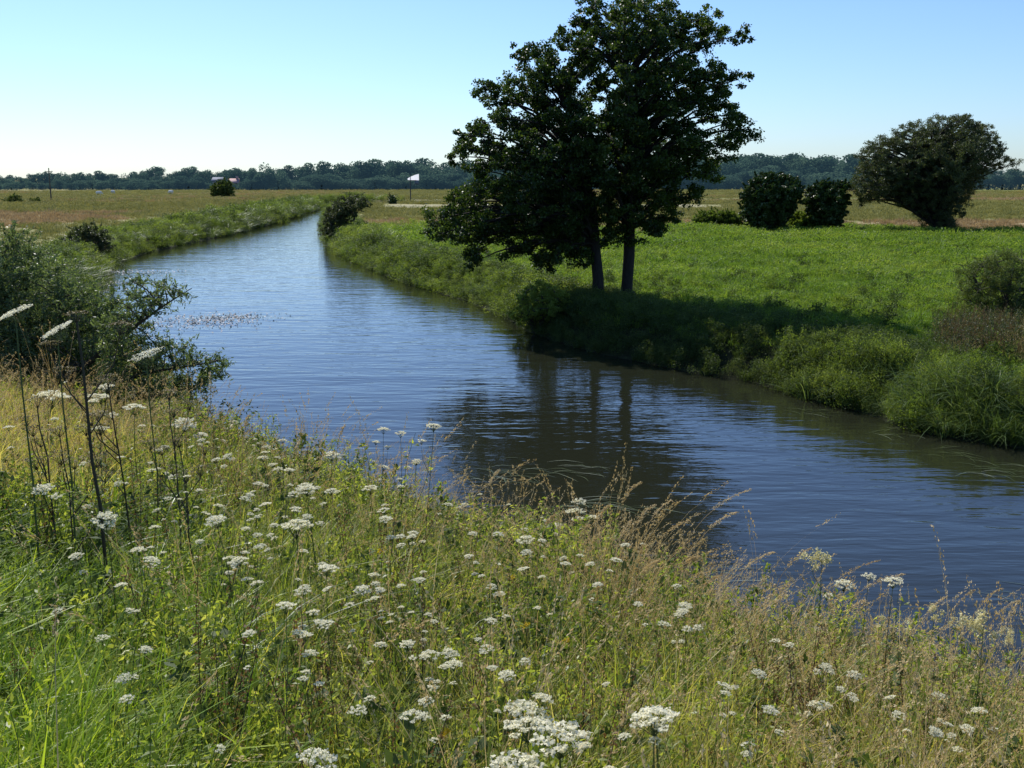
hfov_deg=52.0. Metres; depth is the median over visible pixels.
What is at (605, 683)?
umbel flower
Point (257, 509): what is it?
umbel flower
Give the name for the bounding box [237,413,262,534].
seed stalk
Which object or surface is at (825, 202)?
ivy bush
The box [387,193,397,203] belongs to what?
conical bush
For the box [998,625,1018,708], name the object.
meadowsweet
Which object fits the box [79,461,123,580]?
umbel flower
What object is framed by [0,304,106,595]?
hogweed
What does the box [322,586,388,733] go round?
umbel flower
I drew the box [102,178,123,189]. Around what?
distant tree
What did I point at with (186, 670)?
bank herbs
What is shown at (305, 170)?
distant tree
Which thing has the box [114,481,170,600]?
umbel flower
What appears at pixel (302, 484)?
umbel flower
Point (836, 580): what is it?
seed stalk
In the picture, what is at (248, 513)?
umbel flower
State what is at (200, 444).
umbel flower
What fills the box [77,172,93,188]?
distant tree
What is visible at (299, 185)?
distant tree
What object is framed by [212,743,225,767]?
umbel flower
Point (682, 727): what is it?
slope grass
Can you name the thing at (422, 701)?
umbel flower
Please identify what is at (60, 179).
distant tree
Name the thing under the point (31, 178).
distant tree
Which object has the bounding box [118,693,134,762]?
umbel flower
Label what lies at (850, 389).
sunlit bank growth
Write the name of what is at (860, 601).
seed stalk
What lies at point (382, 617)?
umbel flower
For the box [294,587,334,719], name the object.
umbel flower
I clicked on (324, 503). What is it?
umbel flower
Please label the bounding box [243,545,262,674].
umbel flower
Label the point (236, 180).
farm house
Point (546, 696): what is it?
umbel flower
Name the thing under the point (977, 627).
meadowsweet
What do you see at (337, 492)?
umbel flower
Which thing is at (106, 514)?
umbel flower
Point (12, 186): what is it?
distant tree
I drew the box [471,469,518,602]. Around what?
seed stalk
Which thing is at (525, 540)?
umbel flower
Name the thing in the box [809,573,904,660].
seed stalk
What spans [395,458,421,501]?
umbel flower
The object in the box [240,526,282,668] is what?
umbel flower
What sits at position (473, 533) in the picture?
umbel flower
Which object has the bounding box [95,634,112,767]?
umbel flower
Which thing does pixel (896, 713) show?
umbel flower
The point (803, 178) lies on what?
distant tree
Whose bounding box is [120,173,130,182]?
distant tree
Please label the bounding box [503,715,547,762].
umbel flower
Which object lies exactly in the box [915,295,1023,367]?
brown bank herbs
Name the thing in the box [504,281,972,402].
shaded bank growth
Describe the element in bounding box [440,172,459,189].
distant tree
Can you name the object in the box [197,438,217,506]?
umbel flower
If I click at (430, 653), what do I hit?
umbel flower
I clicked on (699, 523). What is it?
seed stalk
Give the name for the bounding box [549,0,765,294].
alder tree
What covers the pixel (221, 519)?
umbel flower
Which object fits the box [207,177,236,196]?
round bush
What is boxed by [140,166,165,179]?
distant tree
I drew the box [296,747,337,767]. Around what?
umbel flower
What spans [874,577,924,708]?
umbel flower
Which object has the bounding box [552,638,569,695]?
yellow flower
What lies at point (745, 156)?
distant tree
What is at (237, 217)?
bank growth
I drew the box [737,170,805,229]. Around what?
ivy bush
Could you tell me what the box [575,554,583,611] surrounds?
umbel flower
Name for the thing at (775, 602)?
arching dry grass
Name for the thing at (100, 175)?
distant tree
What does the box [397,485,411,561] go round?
umbel flower
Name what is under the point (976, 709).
umbel flower
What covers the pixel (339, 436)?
seed stalk
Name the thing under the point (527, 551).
umbel flower
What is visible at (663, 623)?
umbel flower
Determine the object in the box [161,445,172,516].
umbel flower
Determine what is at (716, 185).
distant tree
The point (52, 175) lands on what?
distant tree
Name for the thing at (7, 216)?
brown field grass
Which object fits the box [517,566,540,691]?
umbel flower
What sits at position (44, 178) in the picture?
distant tree
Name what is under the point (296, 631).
umbel flower
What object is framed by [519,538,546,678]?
umbel flower
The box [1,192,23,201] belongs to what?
bank shrub
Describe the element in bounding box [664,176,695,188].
distant tree
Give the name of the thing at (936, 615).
meadowsweet
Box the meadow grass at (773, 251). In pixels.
[337,218,1023,394]
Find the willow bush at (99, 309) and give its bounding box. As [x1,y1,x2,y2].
[0,218,233,414]
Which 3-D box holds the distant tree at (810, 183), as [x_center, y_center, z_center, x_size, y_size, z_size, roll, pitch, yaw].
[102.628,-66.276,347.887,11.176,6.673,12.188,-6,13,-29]
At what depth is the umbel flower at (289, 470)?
5.68 m
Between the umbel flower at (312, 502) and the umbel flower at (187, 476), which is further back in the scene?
the umbel flower at (312, 502)
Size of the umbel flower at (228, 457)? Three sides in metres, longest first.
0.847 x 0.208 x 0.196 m
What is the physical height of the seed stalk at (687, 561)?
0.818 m
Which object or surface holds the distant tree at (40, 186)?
on the ground at (726, 357)
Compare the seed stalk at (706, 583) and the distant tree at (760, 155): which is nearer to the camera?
the seed stalk at (706, 583)
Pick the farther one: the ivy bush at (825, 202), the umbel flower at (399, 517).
the ivy bush at (825, 202)
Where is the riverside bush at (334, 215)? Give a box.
[317,192,372,238]
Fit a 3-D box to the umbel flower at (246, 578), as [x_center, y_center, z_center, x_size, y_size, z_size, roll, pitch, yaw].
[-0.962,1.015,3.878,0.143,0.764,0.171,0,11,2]
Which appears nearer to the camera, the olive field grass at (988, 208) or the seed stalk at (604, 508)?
the seed stalk at (604, 508)
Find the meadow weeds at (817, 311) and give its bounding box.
[381,223,1023,379]
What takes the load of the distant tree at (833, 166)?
on the ground at (726, 357)
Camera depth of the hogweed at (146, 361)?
6.13 m
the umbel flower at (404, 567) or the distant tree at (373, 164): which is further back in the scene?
the distant tree at (373, 164)
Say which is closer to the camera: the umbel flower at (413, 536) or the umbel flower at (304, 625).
the umbel flower at (304, 625)
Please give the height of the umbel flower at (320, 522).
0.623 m
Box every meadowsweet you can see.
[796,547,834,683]
[875,614,889,658]
[896,617,926,666]
[918,601,945,675]
[947,613,969,655]
[954,609,1012,765]
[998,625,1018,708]
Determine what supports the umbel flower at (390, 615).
on the ground at (726, 357)
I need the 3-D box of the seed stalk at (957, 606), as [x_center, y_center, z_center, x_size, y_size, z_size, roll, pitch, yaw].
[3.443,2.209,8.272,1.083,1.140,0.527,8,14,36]
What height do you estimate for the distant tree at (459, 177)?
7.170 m
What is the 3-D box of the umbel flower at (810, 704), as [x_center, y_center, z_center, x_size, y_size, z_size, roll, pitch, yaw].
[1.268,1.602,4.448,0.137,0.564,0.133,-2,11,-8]
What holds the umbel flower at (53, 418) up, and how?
on the ground at (726, 357)
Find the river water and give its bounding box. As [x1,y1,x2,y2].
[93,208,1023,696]
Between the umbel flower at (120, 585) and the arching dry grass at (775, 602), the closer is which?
the umbel flower at (120, 585)
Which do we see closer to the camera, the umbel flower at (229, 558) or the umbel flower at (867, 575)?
the umbel flower at (229, 558)
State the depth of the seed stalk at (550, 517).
6.71 m
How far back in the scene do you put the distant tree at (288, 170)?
407.52 m
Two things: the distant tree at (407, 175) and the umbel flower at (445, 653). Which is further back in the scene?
the distant tree at (407, 175)
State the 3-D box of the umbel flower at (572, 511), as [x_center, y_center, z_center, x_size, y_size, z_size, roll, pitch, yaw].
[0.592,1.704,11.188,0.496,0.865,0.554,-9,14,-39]
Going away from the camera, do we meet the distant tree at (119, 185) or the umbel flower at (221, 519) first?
the umbel flower at (221, 519)
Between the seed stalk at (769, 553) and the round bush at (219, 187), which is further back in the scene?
the round bush at (219, 187)
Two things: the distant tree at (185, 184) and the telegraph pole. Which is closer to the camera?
the telegraph pole
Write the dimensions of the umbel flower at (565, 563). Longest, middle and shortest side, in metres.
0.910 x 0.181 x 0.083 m
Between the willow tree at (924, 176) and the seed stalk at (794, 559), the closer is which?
the seed stalk at (794, 559)
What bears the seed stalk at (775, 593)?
on the ground at (726, 357)
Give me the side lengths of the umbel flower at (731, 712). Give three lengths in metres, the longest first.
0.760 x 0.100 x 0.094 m
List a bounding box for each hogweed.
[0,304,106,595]
[42,320,132,578]
[128,347,164,539]
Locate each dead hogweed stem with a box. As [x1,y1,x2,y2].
[12,395,62,577]
[35,310,131,607]
[47,426,120,579]
[73,373,136,587]
[138,388,215,567]
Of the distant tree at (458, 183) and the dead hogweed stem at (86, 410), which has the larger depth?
the distant tree at (458, 183)
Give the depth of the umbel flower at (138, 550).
4.04 m
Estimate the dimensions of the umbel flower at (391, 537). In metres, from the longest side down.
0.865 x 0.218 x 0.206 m
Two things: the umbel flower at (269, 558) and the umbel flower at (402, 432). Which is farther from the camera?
the umbel flower at (402, 432)
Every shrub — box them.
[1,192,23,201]
[28,196,40,201]
[58,218,115,253]
[506,278,570,333]
[691,206,743,225]
[786,210,812,227]
[949,245,1023,318]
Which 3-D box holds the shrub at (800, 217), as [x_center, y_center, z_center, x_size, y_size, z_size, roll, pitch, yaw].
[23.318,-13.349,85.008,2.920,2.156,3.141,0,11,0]
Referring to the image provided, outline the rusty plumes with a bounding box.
[0,368,1014,767]
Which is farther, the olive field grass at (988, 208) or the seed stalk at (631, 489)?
the olive field grass at (988, 208)
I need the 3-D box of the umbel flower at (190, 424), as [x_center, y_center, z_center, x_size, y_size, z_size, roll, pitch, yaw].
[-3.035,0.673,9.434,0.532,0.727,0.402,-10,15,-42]
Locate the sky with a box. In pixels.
[0,0,1023,177]
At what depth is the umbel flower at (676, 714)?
3.09 m
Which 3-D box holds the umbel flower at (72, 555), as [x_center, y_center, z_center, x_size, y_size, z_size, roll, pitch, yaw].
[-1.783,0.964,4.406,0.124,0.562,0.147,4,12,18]
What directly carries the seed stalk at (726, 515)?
on the ground at (726, 357)
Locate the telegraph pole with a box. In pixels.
[45,168,52,199]
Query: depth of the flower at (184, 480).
5.67 m
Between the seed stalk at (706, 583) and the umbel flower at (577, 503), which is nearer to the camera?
the seed stalk at (706, 583)
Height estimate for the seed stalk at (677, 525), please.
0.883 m
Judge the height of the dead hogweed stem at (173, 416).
1.226 m
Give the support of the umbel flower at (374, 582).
on the ground at (726, 357)
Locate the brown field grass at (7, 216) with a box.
[0,189,1023,230]
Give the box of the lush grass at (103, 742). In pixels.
[0,452,454,767]
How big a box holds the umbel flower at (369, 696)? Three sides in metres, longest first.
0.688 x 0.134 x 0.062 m
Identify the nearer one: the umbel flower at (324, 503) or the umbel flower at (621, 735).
the umbel flower at (621, 735)
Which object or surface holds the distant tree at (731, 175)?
on the ground at (726, 357)
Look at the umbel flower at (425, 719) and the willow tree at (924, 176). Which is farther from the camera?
the willow tree at (924, 176)
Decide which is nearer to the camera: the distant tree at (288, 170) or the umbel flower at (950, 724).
the umbel flower at (950, 724)
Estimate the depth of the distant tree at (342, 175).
391.06 m
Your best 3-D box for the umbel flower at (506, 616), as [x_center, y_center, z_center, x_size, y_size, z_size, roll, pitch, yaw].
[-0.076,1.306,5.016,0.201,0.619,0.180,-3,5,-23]
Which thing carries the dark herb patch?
on the ground at (726, 357)
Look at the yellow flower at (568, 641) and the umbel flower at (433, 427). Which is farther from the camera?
the umbel flower at (433, 427)
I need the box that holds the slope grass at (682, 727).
[0,355,1023,767]
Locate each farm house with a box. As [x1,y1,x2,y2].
[211,177,223,182]
[229,176,239,184]
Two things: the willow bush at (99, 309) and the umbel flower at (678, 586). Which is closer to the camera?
the umbel flower at (678, 586)
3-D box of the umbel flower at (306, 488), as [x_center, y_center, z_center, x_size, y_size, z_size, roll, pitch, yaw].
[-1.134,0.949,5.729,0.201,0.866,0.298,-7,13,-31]
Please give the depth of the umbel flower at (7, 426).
6.96 m
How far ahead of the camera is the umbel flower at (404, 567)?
5.32 m
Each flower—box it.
[2,425,37,491]
[8,389,117,452]
[32,483,97,599]
[50,417,61,499]
[51,607,130,748]
[64,393,118,451]
[67,426,109,541]
[68,552,99,631]
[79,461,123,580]
[83,504,92,577]
[87,384,127,460]
[90,510,154,658]
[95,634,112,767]
[111,556,160,755]
[113,582,160,767]
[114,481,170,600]
[115,672,167,767]
[116,456,128,564]
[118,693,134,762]
[120,403,152,500]
[129,645,153,764]
[130,546,157,658]
[146,469,177,542]
[147,525,189,686]
[148,448,172,538]
[152,436,211,575]
[152,508,202,575]
[157,496,177,581]
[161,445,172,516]
[161,474,182,540]
[166,417,207,474]
[168,475,189,608]
[182,432,209,518]
[188,445,206,506]
[194,488,213,624]
[194,539,230,668]
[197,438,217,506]
[204,514,250,671]
[205,503,224,567]
[212,457,230,535]
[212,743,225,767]
[218,496,250,606]
[221,453,249,533]
[221,571,242,684]
[224,556,260,735]
[230,551,252,669]
[232,556,275,686]
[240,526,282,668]
[242,629,285,767]
[243,481,271,563]
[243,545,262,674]
[244,493,263,624]
[250,543,266,673]
[253,519,369,638]
[253,533,268,695]
[254,549,307,675]
[257,455,277,513]
[258,523,279,695]
[259,502,303,626]
[261,451,271,552]
[264,533,310,689]
[271,491,298,556]
[273,467,284,509]
[274,439,288,487]
[276,601,312,767]
[279,468,305,598]
[282,506,298,546]
[288,484,319,608]
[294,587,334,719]
[295,482,340,574]
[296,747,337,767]
[297,649,324,767]
[298,624,319,728]
[299,584,329,712]
[300,619,338,767]
[302,513,315,626]
[306,563,362,727]
[309,486,321,536]
[309,562,324,704]
[314,451,341,524]
[316,521,338,594]
[318,620,365,758]
[321,488,354,561]
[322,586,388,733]
[333,490,354,545]
[345,584,373,690]
[346,704,366,765]
[361,484,385,556]
[364,587,385,756]
[364,695,384,746]
[365,581,379,722]
[366,641,386,749]
[367,572,389,704]
[370,596,416,732]
[372,426,405,538]
[375,590,424,712]
[376,465,394,494]
[378,507,403,615]
[379,515,418,620]
[380,649,440,767]
[388,478,400,560]
[393,577,431,715]
[395,431,425,552]
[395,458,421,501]
[396,543,420,636]
[396,584,420,729]
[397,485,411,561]
[399,639,433,762]
[399,709,423,767]
[400,530,425,605]
[406,534,429,674]
[414,711,437,767]
[416,619,438,723]
[417,423,443,570]
[418,696,436,767]
[419,654,440,747]
[427,647,459,760]
[431,503,452,588]
[438,663,455,758]
[439,659,462,767]
[442,727,450,767]
[443,531,479,620]
[464,554,502,663]
[474,618,496,767]
[479,644,494,743]
[484,664,500,764]
[485,749,543,767]
[486,583,506,654]
[492,531,505,612]
[492,591,509,670]
[498,669,517,763]
[503,699,553,758]
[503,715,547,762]
[508,549,532,635]
[515,535,549,607]
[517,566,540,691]
[517,657,529,750]
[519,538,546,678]
[520,621,537,671]
[528,692,553,766]
[529,720,592,767]
[535,575,551,700]
[541,561,570,714]
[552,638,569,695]
[560,556,573,582]
[565,508,598,532]
[571,498,585,516]
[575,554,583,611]
[577,742,592,750]
[585,562,599,609]
[589,582,607,658]
[599,557,624,666]
[602,682,621,750]
[610,543,629,633]
[617,732,631,767]
[629,706,674,767]
[630,601,647,731]
[634,705,679,767]
[637,620,670,767]
[647,736,661,766]
[653,723,666,767]
[671,584,680,665]
[671,612,689,709]
[674,608,688,726]
[678,601,708,698]
[693,681,731,763]
[711,690,735,766]
[731,668,766,765]
[731,685,743,723]
[740,741,755,766]
[740,750,752,767]
[753,705,783,766]
[770,639,780,705]
[782,642,822,744]
[803,700,825,752]
[812,700,832,753]
[813,663,834,696]
[819,578,856,654]
[836,670,861,731]
[845,692,855,762]
[846,573,876,705]
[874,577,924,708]
[884,695,909,763]
[884,710,904,766]
[891,577,903,687]
[917,691,943,755]
[918,726,944,766]
[937,721,953,766]
[947,724,974,767]
[971,706,997,767]
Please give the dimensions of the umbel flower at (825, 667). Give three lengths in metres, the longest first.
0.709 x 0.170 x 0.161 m
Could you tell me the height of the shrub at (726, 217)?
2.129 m
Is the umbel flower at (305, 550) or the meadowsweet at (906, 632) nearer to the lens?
the umbel flower at (305, 550)
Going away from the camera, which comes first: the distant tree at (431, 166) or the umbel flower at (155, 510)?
the umbel flower at (155, 510)
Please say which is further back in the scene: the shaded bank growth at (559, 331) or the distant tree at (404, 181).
the distant tree at (404, 181)
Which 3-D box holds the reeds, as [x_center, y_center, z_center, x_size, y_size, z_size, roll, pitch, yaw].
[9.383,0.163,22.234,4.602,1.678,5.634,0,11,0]
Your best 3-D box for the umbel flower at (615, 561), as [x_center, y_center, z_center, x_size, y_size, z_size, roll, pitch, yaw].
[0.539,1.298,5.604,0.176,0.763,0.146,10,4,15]
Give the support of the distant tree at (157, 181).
on the ground at (726, 357)
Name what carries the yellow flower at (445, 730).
on the ground at (726, 357)
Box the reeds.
[832,356,1023,445]
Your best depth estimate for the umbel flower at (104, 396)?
9.75 m
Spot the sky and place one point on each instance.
(118, 87)
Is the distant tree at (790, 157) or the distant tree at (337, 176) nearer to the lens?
the distant tree at (337, 176)
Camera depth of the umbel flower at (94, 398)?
9.40 m
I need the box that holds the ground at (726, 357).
[0,177,1023,756]
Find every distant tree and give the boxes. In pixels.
[0,177,16,188]
[2,181,20,189]
[7,176,25,183]
[17,183,28,188]
[24,172,44,187]
[25,182,37,189]
[36,183,45,189]
[39,172,51,183]
[45,182,54,188]
[47,172,57,183]
[51,172,69,188]
[52,179,65,189]
[54,173,85,185]
[63,182,78,189]
[74,180,87,189]
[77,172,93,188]
[81,179,102,189]
[92,181,109,189]
[93,171,109,180]
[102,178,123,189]
[108,173,126,181]
[114,182,125,189]
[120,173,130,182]
[121,181,144,189]
[126,178,149,188]
[127,171,136,179]
[132,172,147,182]
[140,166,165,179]
[140,180,158,189]
[149,171,173,188]
[150,179,164,188]
[160,181,175,189]
[170,176,205,189]
[172,168,194,179]
[186,166,199,178]
[188,177,205,189]
[192,169,212,183]
[198,182,211,189]
[211,169,227,182]
[218,168,246,184]
[237,178,263,189]
[243,169,257,179]
[244,179,271,189]
[253,162,273,189]
[265,168,290,189]
[269,179,293,189]
[276,165,298,182]
[290,181,314,189]
[294,162,316,180]
[298,174,340,189]
[311,161,342,175]
[333,167,350,179]
[333,174,347,189]
[334,163,356,186]
[338,178,364,189]
[340,161,357,188]
[345,160,391,180]
[356,159,388,187]
[359,176,394,189]
[375,174,401,189]
[387,160,435,175]
[388,161,418,185]
[388,177,406,189]
[395,175,418,189]
[400,172,424,188]
[413,175,437,189]
[414,157,439,170]
[416,173,453,189]
[420,159,438,175]
[439,162,456,172]
[440,162,468,180]
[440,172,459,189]
[446,173,463,189]
[451,179,469,188]
[466,172,498,187]
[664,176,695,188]
[690,178,714,189]
[692,176,724,189]
[713,155,739,175]
[715,174,733,189]
[717,158,756,176]
[721,174,743,189]
[729,172,744,188]
[732,154,753,164]
[734,170,753,188]
[736,153,765,171]
[748,165,781,184]
[751,155,800,172]
[781,152,810,165]
[785,154,819,176]
[785,170,819,187]
[789,154,836,174]
[803,174,833,187]
[811,171,853,181]
[825,159,844,172]
[826,157,843,174]
[830,177,855,188]
[832,153,866,177]
[972,177,993,189]
[980,168,1003,189]
[989,173,1018,189]
[1001,169,1022,189]
[1007,169,1023,189]
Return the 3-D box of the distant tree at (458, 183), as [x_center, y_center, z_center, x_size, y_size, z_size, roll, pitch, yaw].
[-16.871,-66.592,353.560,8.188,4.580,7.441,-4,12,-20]
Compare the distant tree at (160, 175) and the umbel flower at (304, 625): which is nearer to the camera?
the umbel flower at (304, 625)
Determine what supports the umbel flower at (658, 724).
on the ground at (726, 357)
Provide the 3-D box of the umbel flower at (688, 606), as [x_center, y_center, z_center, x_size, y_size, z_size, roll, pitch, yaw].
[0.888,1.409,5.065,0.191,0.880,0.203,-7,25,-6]
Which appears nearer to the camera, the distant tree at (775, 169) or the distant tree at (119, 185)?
the distant tree at (775, 169)
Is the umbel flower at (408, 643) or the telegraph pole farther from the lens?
the telegraph pole
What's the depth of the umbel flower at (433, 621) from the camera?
4.13 m
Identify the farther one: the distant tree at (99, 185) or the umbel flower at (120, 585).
the distant tree at (99, 185)
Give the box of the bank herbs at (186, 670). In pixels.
[0,364,1023,767]
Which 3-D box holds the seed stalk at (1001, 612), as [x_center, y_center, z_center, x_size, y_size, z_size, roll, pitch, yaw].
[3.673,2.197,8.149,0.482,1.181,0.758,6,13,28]
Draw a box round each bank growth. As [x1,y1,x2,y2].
[9,191,411,293]
[310,199,587,321]
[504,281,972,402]
[755,325,1023,447]
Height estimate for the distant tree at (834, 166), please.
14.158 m
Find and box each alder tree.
[417,36,608,291]
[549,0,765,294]
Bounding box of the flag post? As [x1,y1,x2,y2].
[408,174,418,198]
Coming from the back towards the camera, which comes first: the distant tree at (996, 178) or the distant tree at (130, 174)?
the distant tree at (130, 174)
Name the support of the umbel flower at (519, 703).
on the ground at (726, 357)
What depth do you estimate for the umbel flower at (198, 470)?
7.68 m
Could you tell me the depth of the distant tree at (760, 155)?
411.89 m
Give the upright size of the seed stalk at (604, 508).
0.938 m
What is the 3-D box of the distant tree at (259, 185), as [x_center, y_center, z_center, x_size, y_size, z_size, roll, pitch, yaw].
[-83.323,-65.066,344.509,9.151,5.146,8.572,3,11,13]
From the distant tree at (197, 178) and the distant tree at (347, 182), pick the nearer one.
the distant tree at (347, 182)
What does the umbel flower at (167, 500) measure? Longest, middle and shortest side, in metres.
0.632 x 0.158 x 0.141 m
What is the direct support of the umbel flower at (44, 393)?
on the ground at (726, 357)
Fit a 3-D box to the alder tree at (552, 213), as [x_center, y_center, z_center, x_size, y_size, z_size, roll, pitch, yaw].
[0.066,-7.130,36.199,6.611,8.958,7.130,0,11,0]
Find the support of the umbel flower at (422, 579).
on the ground at (726, 357)
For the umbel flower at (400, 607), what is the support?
on the ground at (726, 357)
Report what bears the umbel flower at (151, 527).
on the ground at (726, 357)
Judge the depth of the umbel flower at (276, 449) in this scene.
9.45 m
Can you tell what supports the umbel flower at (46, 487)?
on the ground at (726, 357)
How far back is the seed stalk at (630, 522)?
6.42 m
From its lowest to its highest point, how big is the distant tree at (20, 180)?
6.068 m
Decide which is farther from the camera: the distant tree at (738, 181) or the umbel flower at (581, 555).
the distant tree at (738, 181)
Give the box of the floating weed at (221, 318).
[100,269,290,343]
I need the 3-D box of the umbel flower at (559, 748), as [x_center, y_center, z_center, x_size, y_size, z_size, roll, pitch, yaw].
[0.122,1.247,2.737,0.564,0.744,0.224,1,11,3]
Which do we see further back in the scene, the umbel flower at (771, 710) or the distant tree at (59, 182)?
the distant tree at (59, 182)
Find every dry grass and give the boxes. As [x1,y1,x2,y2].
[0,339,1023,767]
[11,314,1023,767]
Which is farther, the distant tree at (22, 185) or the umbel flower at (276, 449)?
the distant tree at (22, 185)
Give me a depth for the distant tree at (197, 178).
365.64 m
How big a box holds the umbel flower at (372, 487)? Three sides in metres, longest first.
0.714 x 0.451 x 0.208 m
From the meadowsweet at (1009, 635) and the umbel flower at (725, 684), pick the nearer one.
the umbel flower at (725, 684)
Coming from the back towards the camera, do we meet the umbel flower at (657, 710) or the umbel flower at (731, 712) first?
the umbel flower at (731, 712)
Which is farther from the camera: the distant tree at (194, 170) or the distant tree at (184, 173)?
the distant tree at (194, 170)
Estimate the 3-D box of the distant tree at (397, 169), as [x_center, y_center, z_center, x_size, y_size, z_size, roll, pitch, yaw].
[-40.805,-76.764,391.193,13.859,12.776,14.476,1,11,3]
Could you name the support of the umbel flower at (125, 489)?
on the ground at (726, 357)
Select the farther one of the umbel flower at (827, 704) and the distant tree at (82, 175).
the distant tree at (82, 175)
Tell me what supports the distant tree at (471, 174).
on the ground at (726, 357)
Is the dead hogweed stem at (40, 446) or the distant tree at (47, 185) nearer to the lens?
the dead hogweed stem at (40, 446)
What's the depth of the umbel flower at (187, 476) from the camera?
4.71 m
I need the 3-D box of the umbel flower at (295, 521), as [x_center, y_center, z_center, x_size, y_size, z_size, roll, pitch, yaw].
[-1.046,1.044,5.222,0.632,0.740,0.291,-4,3,-42]
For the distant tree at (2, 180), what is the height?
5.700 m
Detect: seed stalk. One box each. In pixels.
[208,371,233,509]
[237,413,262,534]
[290,439,316,544]
[331,424,345,538]
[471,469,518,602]
[533,513,555,607]
[564,524,608,620]
[571,504,610,620]
[581,481,648,626]
[588,558,661,680]
[605,504,656,626]
[605,519,631,610]
[618,520,690,638]
[622,499,672,608]
[646,555,700,658]
[651,488,750,622]
[656,573,721,678]
[666,511,738,622]
[700,551,774,659]
[733,584,790,667]
[751,548,810,657]
[777,560,879,658]
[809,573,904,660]
[810,600,866,690]
[902,595,947,679]
[929,589,975,666]
[946,588,1002,681]
[967,600,1019,672]
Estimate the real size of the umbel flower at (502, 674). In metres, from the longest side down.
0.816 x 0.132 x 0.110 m
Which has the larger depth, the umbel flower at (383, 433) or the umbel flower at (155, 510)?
the umbel flower at (383, 433)
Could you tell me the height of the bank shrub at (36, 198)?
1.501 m
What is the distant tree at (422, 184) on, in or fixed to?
on the ground at (726, 357)
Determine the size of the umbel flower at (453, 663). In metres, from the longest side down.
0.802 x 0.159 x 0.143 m
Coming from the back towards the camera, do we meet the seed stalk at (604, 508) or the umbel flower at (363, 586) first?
the seed stalk at (604, 508)
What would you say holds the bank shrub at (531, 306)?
on the ground at (726, 357)
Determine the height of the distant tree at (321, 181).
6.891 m
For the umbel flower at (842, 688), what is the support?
on the ground at (726, 357)
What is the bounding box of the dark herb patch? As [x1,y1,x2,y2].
[0,456,555,718]
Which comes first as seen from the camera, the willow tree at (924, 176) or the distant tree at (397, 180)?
the willow tree at (924, 176)
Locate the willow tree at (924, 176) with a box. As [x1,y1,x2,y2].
[845,112,1023,227]
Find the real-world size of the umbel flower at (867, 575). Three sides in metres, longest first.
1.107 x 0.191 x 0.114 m
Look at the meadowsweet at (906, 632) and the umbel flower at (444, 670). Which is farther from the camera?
the meadowsweet at (906, 632)
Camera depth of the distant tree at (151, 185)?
357.12 m
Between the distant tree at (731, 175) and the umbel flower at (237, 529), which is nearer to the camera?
the umbel flower at (237, 529)
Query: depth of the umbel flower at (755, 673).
3.62 m
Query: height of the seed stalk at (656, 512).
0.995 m
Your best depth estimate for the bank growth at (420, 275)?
51.11 m
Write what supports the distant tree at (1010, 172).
on the ground at (726, 357)
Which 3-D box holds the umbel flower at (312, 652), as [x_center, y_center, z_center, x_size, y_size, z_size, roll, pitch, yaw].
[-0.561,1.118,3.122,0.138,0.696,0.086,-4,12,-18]
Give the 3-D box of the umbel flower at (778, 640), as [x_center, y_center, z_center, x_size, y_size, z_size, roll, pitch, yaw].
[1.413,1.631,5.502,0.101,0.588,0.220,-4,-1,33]
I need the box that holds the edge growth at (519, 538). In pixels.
[141,402,944,690]
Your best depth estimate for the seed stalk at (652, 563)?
5.32 m
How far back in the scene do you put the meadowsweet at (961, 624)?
8.11 m
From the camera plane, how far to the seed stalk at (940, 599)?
7.07 m
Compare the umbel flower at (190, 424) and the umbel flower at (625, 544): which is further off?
the umbel flower at (190, 424)
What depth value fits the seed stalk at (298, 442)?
6.95 m
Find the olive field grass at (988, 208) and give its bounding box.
[0,188,1023,245]
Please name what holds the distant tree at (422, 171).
on the ground at (726, 357)
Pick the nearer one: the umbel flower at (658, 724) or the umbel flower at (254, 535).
the umbel flower at (658, 724)
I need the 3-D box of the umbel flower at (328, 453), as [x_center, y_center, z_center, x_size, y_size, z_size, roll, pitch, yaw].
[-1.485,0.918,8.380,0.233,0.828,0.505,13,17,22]
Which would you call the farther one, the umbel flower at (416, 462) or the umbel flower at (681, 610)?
the umbel flower at (416, 462)
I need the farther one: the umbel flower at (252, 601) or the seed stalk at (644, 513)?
the seed stalk at (644, 513)
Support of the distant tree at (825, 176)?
on the ground at (726, 357)
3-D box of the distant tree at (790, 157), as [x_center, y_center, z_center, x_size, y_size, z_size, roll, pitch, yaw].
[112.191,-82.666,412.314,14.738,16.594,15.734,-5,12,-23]
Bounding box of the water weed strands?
[459,409,1023,616]
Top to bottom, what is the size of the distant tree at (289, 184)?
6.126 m
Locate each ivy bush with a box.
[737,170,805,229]
[801,177,852,227]
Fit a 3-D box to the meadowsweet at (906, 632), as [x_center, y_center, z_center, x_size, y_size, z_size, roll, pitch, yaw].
[3.206,2.294,8.446,0.208,0.856,0.231,-9,15,-40]
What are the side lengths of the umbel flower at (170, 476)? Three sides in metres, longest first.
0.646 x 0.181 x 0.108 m
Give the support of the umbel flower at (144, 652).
on the ground at (726, 357)
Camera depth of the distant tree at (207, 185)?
365.31 m
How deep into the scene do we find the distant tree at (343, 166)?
394.65 m
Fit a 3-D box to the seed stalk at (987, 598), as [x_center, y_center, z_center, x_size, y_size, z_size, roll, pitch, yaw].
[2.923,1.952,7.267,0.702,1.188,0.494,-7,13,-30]

